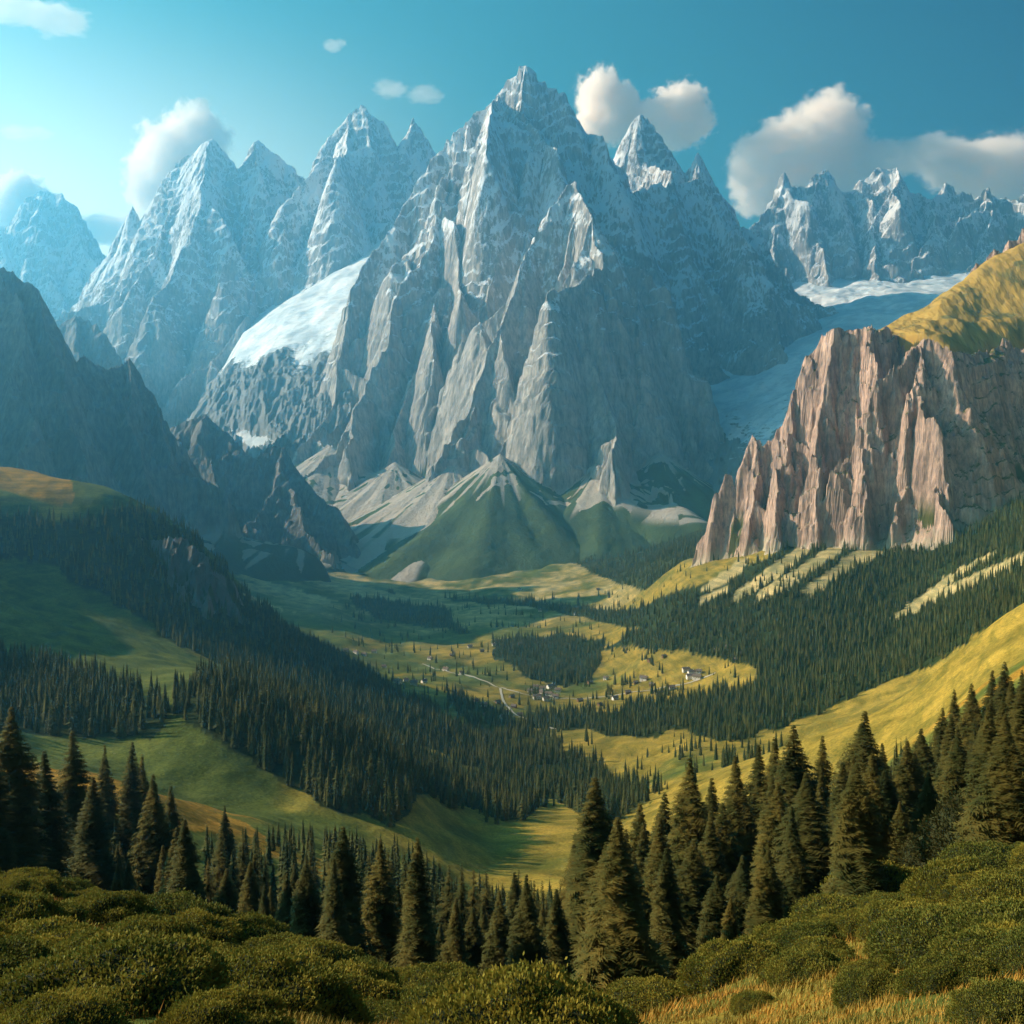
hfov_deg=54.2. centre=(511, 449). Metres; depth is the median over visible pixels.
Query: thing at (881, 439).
cliff
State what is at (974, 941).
shrub
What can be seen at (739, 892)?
spruce tree
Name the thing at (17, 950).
shrub
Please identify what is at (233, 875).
spruce tree
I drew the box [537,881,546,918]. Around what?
spruce tree
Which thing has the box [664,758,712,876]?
spruce tree
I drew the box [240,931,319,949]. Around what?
shrub
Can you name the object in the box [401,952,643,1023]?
shrub
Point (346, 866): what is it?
spruce tree
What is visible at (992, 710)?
spruce tree
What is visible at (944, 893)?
shrub
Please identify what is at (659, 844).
spruce tree
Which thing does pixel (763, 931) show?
shrub
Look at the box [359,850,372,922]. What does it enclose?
spruce tree
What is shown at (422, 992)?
shrub
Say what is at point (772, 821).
spruce tree
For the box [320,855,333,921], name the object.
spruce tree
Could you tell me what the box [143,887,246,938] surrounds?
shrub
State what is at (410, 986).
shrub
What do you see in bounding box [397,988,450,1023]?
shrub
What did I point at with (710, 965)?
shrub
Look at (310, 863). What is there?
spruce tree
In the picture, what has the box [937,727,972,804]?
spruce tree
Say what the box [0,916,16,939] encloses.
shrub
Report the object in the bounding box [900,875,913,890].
shrub
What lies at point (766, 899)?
spruce tree
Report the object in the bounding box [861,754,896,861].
spruce tree
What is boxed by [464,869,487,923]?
spruce tree
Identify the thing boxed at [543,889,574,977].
spruce tree
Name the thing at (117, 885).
spruce tree
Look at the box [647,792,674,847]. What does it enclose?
spruce tree
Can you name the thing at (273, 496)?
mountain
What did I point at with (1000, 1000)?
shrub
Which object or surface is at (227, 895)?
spruce tree
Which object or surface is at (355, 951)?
shrub
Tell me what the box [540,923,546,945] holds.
spruce tree
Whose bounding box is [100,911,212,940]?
shrub
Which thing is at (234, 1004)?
shrub
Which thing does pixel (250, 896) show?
spruce tree
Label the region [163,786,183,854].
spruce tree
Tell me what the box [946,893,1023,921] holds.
shrub
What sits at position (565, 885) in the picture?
spruce tree
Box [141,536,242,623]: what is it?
cliff
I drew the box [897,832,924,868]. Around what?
spruce tree
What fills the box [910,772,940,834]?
spruce tree
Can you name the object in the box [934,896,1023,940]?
shrub
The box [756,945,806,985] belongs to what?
shrub
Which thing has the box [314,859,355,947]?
spruce tree
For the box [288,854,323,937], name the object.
spruce tree
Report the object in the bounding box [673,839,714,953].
spruce tree
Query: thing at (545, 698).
house
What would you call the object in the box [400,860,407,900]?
spruce tree
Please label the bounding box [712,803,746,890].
spruce tree
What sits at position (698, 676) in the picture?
house
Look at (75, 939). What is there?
shrub
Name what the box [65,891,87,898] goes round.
shrub
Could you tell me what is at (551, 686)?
house
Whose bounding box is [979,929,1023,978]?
shrub
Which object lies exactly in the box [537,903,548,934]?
spruce tree
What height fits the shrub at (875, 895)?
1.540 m
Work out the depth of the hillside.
2822.14 m
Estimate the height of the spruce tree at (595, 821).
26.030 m
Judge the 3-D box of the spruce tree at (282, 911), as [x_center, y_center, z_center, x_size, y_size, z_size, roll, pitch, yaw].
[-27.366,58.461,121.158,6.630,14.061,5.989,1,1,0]
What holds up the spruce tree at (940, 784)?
on the ground at (204, 773)
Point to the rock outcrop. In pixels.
(1010, 244)
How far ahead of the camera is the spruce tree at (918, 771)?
157.33 m
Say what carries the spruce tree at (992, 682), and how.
on the ground at (204, 773)
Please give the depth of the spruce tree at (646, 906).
92.67 m
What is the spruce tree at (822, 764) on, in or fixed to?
on the ground at (204, 773)
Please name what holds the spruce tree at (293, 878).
on the ground at (204, 773)
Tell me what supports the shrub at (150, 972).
on the ground at (204, 773)
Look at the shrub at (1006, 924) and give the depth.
19.16 m
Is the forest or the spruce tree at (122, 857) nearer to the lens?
the spruce tree at (122, 857)
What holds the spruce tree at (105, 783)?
on the ground at (204, 773)
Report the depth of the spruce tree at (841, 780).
117.72 m
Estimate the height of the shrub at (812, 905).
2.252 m
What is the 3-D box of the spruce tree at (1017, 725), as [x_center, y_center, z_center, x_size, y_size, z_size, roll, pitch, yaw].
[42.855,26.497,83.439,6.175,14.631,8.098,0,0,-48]
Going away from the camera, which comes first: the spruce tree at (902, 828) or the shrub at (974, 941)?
the shrub at (974, 941)
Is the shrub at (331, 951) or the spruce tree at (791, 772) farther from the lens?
the spruce tree at (791, 772)
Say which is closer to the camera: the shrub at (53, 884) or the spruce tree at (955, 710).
the shrub at (53, 884)
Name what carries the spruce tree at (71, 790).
on the ground at (204, 773)
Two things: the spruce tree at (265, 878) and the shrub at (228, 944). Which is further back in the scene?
the spruce tree at (265, 878)
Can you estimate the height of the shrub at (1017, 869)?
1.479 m
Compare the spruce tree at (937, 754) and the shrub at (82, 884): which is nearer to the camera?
the shrub at (82, 884)
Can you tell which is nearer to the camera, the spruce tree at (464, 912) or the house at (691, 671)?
the spruce tree at (464, 912)
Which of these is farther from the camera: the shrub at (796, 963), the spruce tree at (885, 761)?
the spruce tree at (885, 761)
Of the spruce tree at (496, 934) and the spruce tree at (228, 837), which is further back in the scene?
the spruce tree at (228, 837)
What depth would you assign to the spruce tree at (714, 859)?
104.80 m
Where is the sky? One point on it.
(100, 100)
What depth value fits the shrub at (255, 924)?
36.50 m
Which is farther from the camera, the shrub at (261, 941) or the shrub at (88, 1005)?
the shrub at (261, 941)
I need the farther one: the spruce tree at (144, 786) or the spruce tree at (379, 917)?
the spruce tree at (144, 786)
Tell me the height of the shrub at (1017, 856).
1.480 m
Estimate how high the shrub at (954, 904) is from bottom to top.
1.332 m
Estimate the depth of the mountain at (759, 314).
7612.12 m
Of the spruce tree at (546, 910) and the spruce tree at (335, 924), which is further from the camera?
the spruce tree at (546, 910)
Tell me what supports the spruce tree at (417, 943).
on the ground at (204, 773)
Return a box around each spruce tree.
[0,707,51,867]
[0,766,19,871]
[31,750,75,877]
[53,731,90,865]
[62,777,124,890]
[96,744,123,847]
[110,863,125,891]
[113,845,123,873]
[116,742,144,869]
[119,843,126,871]
[122,860,139,891]
[126,774,173,895]
[136,754,150,817]
[153,845,167,894]
[156,827,179,893]
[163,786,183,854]
[166,819,209,902]
[204,858,217,902]
[209,827,231,898]
[211,805,237,870]
[213,868,239,913]
[227,849,241,912]
[231,828,252,900]
[237,862,262,914]
[252,839,263,889]
[252,855,262,890]
[258,885,270,915]
[260,854,276,908]
[267,886,277,918]
[274,873,300,933]
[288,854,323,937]
[289,863,300,903]
[306,841,322,912]
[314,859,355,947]
[317,826,376,956]
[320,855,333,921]
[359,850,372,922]
[361,840,403,965]
[385,848,402,901]
[390,837,443,967]
[392,885,405,952]
[396,887,435,965]
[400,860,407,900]
[431,883,441,937]
[432,888,443,922]
[434,865,457,942]
[435,922,445,959]
[438,897,474,967]
[448,863,470,933]
[463,908,486,975]
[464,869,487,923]
[478,871,494,927]
[478,891,514,975]
[478,904,488,948]
[503,872,521,930]
[504,874,552,967]
[506,870,522,914]
[531,880,540,925]
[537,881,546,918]
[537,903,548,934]
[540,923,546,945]
[542,777,615,971]
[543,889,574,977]
[544,896,548,919]
[553,836,577,906]
[561,884,572,912]
[568,817,671,994]
[577,842,609,978]
[624,829,641,882]
[627,803,651,860]
[629,854,653,944]
[634,823,651,882]
[641,817,674,929]
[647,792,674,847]
[649,848,691,981]
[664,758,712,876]
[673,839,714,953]
[693,875,728,954]
[697,811,731,898]
[703,778,720,823]
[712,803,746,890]
[718,755,759,877]
[720,898,741,940]
[724,855,754,935]
[742,745,768,857]
[743,850,788,935]
[749,783,788,888]
[751,737,781,856]
[751,777,775,878]
[762,725,818,812]
[768,773,835,893]
[775,807,811,918]
[810,736,835,809]
[815,769,829,828]
[818,763,890,897]
[824,711,905,833]
[825,762,847,844]
[829,757,883,877]
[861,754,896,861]
[877,771,902,843]
[878,743,908,822]
[886,802,913,866]
[892,741,921,825]
[898,728,937,786]
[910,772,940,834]
[911,752,925,801]
[928,707,948,767]
[930,716,962,791]
[932,733,942,769]
[934,736,945,786]
[935,739,954,799]
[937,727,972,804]
[946,689,961,731]
[949,703,998,842]
[953,683,983,759]
[961,713,1023,844]
[966,720,982,782]
[966,745,973,775]
[968,715,977,751]
[977,700,996,735]
[980,670,997,718]
[992,661,1014,718]
[992,696,1011,737]
[995,681,1017,726]
[1004,679,1023,796]
[1014,670,1023,697]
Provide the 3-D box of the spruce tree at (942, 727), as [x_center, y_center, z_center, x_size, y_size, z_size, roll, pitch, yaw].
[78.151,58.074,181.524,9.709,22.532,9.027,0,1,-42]
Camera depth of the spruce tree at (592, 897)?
79.02 m
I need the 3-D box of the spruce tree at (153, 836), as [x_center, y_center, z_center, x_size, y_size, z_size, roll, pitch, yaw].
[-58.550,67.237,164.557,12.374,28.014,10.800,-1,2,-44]
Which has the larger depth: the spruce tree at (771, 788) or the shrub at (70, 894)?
the spruce tree at (771, 788)
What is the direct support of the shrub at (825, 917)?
on the ground at (204, 773)
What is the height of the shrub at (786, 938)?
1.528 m
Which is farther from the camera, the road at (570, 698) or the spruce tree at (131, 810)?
the road at (570, 698)
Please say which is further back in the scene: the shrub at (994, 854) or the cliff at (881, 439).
the cliff at (881, 439)
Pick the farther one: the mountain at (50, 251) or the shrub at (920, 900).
the mountain at (50, 251)
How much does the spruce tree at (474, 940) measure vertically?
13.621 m
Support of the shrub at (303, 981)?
on the ground at (204, 773)
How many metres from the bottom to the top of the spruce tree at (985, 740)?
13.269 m
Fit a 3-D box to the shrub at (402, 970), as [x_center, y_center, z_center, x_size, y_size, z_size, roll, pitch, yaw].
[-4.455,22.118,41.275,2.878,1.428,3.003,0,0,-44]
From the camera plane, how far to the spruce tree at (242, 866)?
186.71 m
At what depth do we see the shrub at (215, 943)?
22.91 m
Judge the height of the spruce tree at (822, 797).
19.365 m
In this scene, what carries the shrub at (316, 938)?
on the ground at (204, 773)
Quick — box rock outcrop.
[970,228,1023,272]
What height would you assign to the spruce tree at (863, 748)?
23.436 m
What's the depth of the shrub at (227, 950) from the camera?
20.27 m
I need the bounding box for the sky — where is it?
[0,0,1023,255]
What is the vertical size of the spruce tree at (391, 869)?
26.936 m
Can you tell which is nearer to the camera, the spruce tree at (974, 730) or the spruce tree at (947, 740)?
the spruce tree at (947, 740)
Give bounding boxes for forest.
[0,491,1023,925]
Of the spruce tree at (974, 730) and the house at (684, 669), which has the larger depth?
the house at (684, 669)
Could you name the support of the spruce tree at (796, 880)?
on the ground at (204, 773)
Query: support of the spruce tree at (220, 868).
on the ground at (204, 773)
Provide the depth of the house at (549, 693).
2064.04 m
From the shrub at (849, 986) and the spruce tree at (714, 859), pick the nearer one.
the shrub at (849, 986)
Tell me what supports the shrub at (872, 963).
on the ground at (204, 773)
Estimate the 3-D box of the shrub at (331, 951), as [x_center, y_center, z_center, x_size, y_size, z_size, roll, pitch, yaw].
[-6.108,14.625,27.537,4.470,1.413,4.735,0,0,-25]
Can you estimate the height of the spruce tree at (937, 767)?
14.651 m
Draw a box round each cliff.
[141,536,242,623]
[690,324,1023,567]
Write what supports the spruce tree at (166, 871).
on the ground at (204, 773)
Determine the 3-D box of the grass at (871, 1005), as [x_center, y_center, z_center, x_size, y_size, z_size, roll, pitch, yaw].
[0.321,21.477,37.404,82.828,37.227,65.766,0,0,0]
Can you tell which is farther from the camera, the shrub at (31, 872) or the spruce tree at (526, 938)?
the spruce tree at (526, 938)
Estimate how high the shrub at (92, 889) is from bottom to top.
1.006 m
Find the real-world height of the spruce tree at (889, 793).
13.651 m
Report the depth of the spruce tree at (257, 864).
174.52 m
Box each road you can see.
[424,664,714,698]
[499,688,553,728]
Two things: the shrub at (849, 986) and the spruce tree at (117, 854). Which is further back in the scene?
the spruce tree at (117, 854)
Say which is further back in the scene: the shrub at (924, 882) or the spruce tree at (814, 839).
the spruce tree at (814, 839)
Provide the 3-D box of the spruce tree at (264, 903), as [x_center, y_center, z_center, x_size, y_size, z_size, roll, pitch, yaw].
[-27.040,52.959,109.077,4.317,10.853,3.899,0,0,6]
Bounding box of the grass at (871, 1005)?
[1,866,1023,1023]
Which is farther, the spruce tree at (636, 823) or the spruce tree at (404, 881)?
the spruce tree at (404, 881)
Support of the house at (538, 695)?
on the ground at (204, 773)
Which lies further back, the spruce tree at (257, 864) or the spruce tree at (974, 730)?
the spruce tree at (974, 730)
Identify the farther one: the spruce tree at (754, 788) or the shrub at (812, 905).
the spruce tree at (754, 788)
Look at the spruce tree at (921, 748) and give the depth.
168.72 m
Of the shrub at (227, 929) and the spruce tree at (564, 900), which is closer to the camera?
the shrub at (227, 929)
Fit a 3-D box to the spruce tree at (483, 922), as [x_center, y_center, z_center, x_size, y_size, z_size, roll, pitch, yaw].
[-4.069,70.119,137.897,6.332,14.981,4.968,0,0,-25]
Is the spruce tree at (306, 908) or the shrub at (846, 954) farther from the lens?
the spruce tree at (306, 908)
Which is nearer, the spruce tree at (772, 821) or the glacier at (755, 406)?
the spruce tree at (772, 821)
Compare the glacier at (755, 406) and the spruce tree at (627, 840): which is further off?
the glacier at (755, 406)
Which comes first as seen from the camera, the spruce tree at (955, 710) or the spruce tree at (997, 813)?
the spruce tree at (997, 813)
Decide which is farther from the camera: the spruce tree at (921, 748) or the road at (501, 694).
the road at (501, 694)
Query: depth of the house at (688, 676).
1960.51 m
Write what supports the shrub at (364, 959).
on the ground at (204, 773)
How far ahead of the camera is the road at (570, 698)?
2045.65 m
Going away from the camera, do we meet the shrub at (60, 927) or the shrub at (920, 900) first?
the shrub at (60, 927)
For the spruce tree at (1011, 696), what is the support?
on the ground at (204, 773)
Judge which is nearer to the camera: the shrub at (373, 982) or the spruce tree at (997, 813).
the shrub at (373, 982)
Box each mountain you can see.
[0,190,106,319]
[0,267,330,581]
[55,105,435,428]
[59,315,121,368]
[170,414,360,572]
[257,66,729,581]
[585,115,838,375]
[749,167,1023,286]
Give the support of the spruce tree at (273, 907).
on the ground at (204, 773)
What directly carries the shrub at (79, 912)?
on the ground at (204, 773)
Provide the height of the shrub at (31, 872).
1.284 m
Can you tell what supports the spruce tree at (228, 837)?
on the ground at (204, 773)
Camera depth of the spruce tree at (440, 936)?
140.42 m
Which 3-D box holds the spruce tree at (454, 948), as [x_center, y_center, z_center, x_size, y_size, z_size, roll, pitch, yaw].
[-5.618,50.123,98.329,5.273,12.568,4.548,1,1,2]
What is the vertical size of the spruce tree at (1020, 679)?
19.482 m
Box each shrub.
[0,866,66,886]
[0,875,50,893]
[0,883,74,926]
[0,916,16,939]
[0,925,238,1018]
[0,933,59,979]
[0,983,132,1023]
[5,914,104,939]
[28,875,66,900]
[31,934,67,943]
[39,922,109,952]
[51,899,90,922]
[61,879,79,891]
[61,889,161,928]
[62,875,97,889]
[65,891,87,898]
[79,886,112,892]
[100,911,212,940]
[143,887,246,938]
[149,983,298,1023]
[169,906,246,946]
[190,936,237,949]
[208,945,232,955]
[220,945,376,1023]
[223,942,243,948]
[229,909,294,942]
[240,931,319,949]
[255,935,362,964]
[306,936,342,945]
[320,940,366,956]
[332,958,411,1000]
[351,954,405,987]
[363,996,397,1014]
[370,980,453,1023]
[393,965,412,974]
[397,959,481,986]
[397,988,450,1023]
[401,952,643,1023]
[401,980,419,990]
[573,977,637,1023]
[603,973,684,1016]
[603,994,641,1023]
[673,933,783,996]
[730,988,777,1014]
[750,914,814,942]
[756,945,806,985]
[759,943,848,991]
[770,920,849,949]
[786,935,856,953]
[788,890,861,919]
[807,913,838,922]
[815,857,921,895]
[826,948,858,961]
[828,965,900,1011]
[830,907,865,939]
[835,956,897,976]
[853,896,907,942]
[857,890,907,908]
[858,928,878,957]
[863,898,899,908]
[863,903,963,969]
[876,899,948,923]
[890,950,1000,998]
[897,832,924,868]
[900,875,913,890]
[901,896,937,903]
[903,854,1000,901]
[903,887,908,897]
[907,785,970,867]
[923,923,1015,957]
[933,869,998,903]
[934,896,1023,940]
[937,839,1015,872]
[941,974,1023,1023]
[942,899,983,909]
[946,872,1023,904]
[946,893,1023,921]
[955,919,1022,936]
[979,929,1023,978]
[993,864,1023,877]
[1001,922,1023,935]
[1008,843,1023,864]
[1009,841,1023,846]
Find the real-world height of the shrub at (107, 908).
1.627 m
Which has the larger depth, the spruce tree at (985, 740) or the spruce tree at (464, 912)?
the spruce tree at (464, 912)
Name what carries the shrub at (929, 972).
on the ground at (204, 773)
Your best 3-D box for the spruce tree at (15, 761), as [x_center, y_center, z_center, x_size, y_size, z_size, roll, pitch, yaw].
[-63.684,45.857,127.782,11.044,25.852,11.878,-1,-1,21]
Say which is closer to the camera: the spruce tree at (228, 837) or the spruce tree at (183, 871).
the spruce tree at (183, 871)
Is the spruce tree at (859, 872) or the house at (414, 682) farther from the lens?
the house at (414, 682)
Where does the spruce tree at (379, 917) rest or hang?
on the ground at (204, 773)
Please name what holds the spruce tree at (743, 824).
on the ground at (204, 773)
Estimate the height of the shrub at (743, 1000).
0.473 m
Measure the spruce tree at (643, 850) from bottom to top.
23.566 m
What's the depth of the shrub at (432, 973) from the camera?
36.13 m
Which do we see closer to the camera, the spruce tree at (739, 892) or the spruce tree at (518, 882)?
the spruce tree at (739, 892)
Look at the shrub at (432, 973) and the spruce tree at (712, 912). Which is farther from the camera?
the spruce tree at (712, 912)
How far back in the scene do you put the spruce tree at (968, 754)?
152.14 m
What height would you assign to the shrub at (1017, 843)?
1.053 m
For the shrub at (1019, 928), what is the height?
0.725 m
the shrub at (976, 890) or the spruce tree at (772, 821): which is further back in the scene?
the spruce tree at (772, 821)
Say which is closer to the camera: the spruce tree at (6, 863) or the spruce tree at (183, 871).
the spruce tree at (183, 871)
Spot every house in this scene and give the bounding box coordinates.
[393,678,401,684]
[410,679,417,685]
[532,693,541,699]
[542,696,549,700]
[545,691,552,696]
[546,683,555,688]
[639,675,647,681]
[682,666,689,672]
[685,673,691,679]
[687,669,695,673]
[692,673,701,679]
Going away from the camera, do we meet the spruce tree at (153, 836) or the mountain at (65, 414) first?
the spruce tree at (153, 836)
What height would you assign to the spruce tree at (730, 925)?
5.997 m
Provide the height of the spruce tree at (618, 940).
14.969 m
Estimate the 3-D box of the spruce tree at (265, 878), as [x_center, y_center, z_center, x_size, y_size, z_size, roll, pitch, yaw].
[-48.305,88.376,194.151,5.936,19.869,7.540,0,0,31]
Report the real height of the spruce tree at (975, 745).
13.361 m
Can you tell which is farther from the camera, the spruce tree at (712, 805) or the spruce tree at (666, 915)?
the spruce tree at (712, 805)
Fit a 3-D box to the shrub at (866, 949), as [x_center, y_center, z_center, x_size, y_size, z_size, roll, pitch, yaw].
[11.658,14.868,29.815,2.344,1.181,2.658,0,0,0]
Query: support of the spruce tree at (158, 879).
on the ground at (204, 773)
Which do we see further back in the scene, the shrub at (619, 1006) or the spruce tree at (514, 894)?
the spruce tree at (514, 894)
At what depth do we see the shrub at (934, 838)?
96.57 m
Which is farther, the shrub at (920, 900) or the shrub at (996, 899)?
the shrub at (920, 900)
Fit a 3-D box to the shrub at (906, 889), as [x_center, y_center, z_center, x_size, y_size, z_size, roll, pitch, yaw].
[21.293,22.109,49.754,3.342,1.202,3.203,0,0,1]
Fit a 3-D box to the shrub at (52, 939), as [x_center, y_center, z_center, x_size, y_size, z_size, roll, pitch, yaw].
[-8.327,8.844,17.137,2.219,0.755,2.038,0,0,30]
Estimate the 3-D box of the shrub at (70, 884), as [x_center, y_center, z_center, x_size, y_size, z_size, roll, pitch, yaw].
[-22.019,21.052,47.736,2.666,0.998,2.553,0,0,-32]
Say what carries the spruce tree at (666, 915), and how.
on the ground at (204, 773)
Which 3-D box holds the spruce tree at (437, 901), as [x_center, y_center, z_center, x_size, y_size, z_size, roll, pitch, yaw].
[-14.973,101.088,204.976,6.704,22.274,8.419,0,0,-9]
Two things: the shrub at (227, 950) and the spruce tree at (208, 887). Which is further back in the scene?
the spruce tree at (208, 887)
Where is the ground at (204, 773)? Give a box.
[0,467,1023,1023]
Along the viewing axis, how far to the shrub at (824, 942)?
34.66 m
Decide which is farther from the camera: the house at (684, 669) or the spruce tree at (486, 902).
the house at (684, 669)
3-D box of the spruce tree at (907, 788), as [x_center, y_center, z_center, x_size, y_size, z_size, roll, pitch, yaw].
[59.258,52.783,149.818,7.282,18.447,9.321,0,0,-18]
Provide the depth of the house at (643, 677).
2058.66 m
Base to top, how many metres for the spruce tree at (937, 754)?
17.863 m
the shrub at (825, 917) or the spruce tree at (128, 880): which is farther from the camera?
the spruce tree at (128, 880)
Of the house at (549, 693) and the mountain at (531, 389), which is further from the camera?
the mountain at (531, 389)
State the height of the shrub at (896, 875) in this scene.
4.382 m
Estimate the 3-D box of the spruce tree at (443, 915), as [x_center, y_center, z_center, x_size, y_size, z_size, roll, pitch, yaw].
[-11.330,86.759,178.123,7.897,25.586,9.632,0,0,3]
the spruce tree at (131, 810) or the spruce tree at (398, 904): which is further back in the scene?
the spruce tree at (131, 810)
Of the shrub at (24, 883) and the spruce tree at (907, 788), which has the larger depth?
the spruce tree at (907, 788)
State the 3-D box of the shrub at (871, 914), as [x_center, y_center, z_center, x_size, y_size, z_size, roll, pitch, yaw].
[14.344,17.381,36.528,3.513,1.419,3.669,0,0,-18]
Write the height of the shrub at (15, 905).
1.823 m
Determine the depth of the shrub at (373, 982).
24.75 m
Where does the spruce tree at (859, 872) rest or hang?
on the ground at (204, 773)
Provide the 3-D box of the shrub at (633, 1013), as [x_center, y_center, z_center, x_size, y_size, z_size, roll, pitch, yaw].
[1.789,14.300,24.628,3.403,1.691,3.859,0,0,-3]
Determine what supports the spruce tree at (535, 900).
on the ground at (204, 773)
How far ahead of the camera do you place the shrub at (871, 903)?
43.98 m
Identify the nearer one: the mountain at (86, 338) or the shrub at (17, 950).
the shrub at (17, 950)
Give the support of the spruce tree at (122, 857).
on the ground at (204, 773)
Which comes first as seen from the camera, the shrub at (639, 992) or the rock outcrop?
the shrub at (639, 992)
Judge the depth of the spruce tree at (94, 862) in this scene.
148.43 m
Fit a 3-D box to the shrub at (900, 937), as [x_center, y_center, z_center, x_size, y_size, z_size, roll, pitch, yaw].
[11.481,12.935,26.251,3.867,1.819,4.385,0,0,-17]
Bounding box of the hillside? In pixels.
[878,243,1023,353]
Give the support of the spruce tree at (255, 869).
on the ground at (204, 773)
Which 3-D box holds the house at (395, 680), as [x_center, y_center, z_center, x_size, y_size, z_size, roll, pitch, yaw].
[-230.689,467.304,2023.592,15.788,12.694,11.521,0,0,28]
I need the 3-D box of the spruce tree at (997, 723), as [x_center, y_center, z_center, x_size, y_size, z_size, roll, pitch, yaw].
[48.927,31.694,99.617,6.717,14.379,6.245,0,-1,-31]
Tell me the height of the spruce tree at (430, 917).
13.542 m
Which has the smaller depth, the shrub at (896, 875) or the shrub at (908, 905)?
the shrub at (908, 905)
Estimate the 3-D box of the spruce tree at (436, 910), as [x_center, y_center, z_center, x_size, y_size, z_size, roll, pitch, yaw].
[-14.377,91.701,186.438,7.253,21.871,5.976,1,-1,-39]
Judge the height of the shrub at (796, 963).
1.109 m
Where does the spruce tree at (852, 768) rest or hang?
on the ground at (204, 773)
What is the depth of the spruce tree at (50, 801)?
139.53 m
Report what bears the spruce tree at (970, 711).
on the ground at (204, 773)
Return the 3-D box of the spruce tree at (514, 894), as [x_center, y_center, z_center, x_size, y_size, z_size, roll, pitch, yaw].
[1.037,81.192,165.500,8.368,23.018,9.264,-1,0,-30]
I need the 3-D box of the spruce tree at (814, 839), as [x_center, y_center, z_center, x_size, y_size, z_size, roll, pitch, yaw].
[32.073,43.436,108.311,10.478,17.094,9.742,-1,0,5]
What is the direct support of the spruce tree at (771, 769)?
on the ground at (204, 773)
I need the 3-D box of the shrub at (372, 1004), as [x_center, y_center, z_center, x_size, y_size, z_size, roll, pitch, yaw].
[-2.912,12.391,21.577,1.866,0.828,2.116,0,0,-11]
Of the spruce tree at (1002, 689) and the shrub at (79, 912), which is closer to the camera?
the shrub at (79, 912)
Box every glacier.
[186,240,381,458]
[706,269,969,493]
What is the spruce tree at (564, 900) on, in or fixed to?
on the ground at (204, 773)
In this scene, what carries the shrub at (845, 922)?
on the ground at (204, 773)

